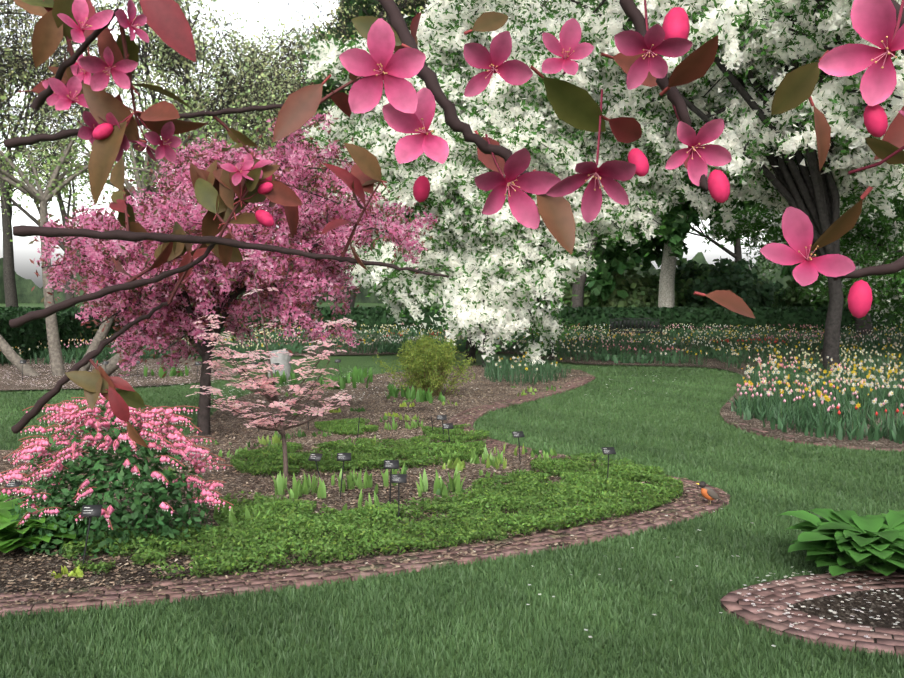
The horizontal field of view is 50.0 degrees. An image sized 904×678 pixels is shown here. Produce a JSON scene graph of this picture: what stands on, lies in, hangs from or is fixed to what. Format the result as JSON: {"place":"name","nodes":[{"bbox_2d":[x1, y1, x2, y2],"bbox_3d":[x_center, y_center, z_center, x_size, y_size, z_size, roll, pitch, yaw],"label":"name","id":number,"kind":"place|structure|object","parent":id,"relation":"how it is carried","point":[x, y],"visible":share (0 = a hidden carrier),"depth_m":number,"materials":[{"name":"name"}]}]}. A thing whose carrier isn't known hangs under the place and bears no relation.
{"place":"outdoors","nodes":[
{"label":"outdoors","id":0,"kind":"place"},
{"bbox_2d":[0,0,770,288],"label":"sky","id":1,"kind":"structure","parent":0,"point":[24,251],"materials":[{"name":"white"}]},
{"bbox_2d":[0,303,903,677],"bbox_3d":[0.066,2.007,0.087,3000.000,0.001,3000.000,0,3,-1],"label":"ground","id":2,"kind":"structure","parent":0,"point":[362,359],"depth_m":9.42,"materials":[{"name":"green plant"}]},
{"bbox_2d":[0,312,188,362],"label":"hedge","id":3,"kind":"object","parent":2,"relation":"on","point":[39,332],"visible":0.02,"depth_m":29.26,"materials":[{"name":"green plant"}]},
{"bbox_2d":[0,347,238,389],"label":"bed","id":4,"kind":"object","parent":2,"relation":"on","point":[7,384],"visible":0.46,"depth_m":22.57,"materials":[{"name":"brown soil"}]},
{"bbox_2d":[2,252,903,646],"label":"blossom","id":5,"kind":"object","parent":4,"relation":"on","point":[262,382],"visible":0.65,"depth_m":10.04,"materials":[{"name":"plant"}]},
{"bbox_2d":[268,352,290,380],"bbox_3d":[-3.893,0.592,21.868,0.525,0.700,0.525,0,3,-1],"label":"vent pipe","id":6,"kind":"object","parent":2,"relation":"on","point":[282,358],"visible":0.54,"depth_m":21.65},
{"bbox_2d":[0,365,730,611],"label":"bed","id":7,"kind":"object","parent":2,"relation":"on","point":[53,561],"visible":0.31,"depth_m":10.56,"materials":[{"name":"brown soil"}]},
{"bbox_2d":[5,358,615,565],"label":"plant labels","id":8,"kind":"object","parent":7,"relation":"on","point":[90,511],"visible":0.73,"depth_m":9.23,"materials":[{"name":"metal"}]},
{"bbox_2d":[10,410,724,601],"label":"brick edging","id":9,"kind":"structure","parent":7,"relation":"on","point":[249,576],"depth_m":7.12,"materials":[{"name":"brown brick"}]},
{"bbox_2d":[379,342,470,396],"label":"shrub twigs","id":10,"kind":"object","parent":7,"relation":"on","point":[436,393],"visible":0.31,"depth_m":18.27,"materials":[{"name":"green plant"}]},
{"bbox_2d":[0,242,863,304],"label":"woods","id":11,"kind":"object","parent":2,"relation":"on","point":[25,293],"depth_m":163.77,"materials":[{"name":"green plant"}]},
{"bbox_2d":[0,0,903,578],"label":"foliage","id":12,"kind":"object","parent":2,"relation":"on","point":[854,538],"visible":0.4,"depth_m":14.40,"materials":[{"name":"green plant"}]},
{"bbox_2d":[0,397,233,529],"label":"blossoms","id":13,"kind":"object","parent":12,"relation":"on","point":[77,411],"visible":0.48,"depth_m":7.60,"materials":[{"name":"pink plant"}]},
{"bbox_2d":[0,316,903,532],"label":"flower heads","id":14,"kind":"object","parent":12,"relation":"on","point":[57,465],"visible":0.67,"depth_m":7.74,"materials":[{"name":"pink plant"}]},
{"bbox_2d":[0,376,903,657],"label":"brick edging","id":15,"kind":"object","parent":2,"relation":"on","point":[804,590],"visible":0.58,"depth_m":6.56,"materials":[{"name":"brown brick"}]},
{"bbox_2d":[696,481,724,503],"bbox_3d":[2.391,1.423,8.980,0.274,0.220,0.115,0,3,-1],"label":"robin","id":16,"kind":"object","parent":15,"relation":"on","point":[709,493],"visible":0.98,"depth_m":8.94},
{"bbox_2d":[0,307,903,332],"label":"hedge","id":17,"kind":"object","parent":2,"relation":"on","point":[683,319],"visible":0.17,"depth_m":47.80,"materials":[{"name":"green plant"}]},
{"bbox_2d":[236,332,903,448],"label":"bed","id":18,"kind":"object","parent":2,"relation":"on","point":[727,414],"visible":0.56,"depth_m":25.88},
{"bbox_2d":[0,0,903,481],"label":"tree trunks and branches","id":19,"kind":"object","parent":18,"relation":"on","point":[812,192],"visible":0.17,"depth_m":49.60,"materials":[{"name":"brown plant"}]},
{"bbox_2d":[33,0,903,375],"bbox_3d":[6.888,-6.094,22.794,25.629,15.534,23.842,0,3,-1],"label":"tree blossoms","id":20,"kind":"object","parent":19,"relation":"attached to","point":[499,322],"visible":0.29,"depth_m":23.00,"materials":[{"name":"white plant"}]},
{"bbox_2d":[0,325,903,578],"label":"bulb foliage","id":21,"kind":"object","parent":18,"relation":"on","point":[819,415],"visible":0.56,"depth_m":21.09,"materials":[{"name":"green plant"}]},
{"bbox_2d":[610,318,662,340],"bbox_3d":[7.370,-0.359,38.825,2.004,0.948,0.629,0,3,-1],"label":"bench","id":22,"kind":"object","parent":18,"relation":"on","point":[657,325],"visible":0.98,"depth_m":39.07,"materials":[{"name":"metal"}]},
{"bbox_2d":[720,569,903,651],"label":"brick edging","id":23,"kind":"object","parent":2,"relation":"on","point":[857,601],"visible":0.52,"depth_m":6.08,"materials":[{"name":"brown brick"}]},
{"bbox_2d":[3,0,903,447],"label":"branch","id":24,"kind":"object","parent":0,"point":[571,104],"depth_m":0.82,"materials":[{"name":"brown wood"}]},
{"bbox_2d":[42,0,903,318],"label":"blossoms","id":25,"kind":"object","parent":24,"relation":"attached to","point":[406,108],"visible":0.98,"depth_m":0.39,"materials":[{"name":"pink plant"}]}
]}

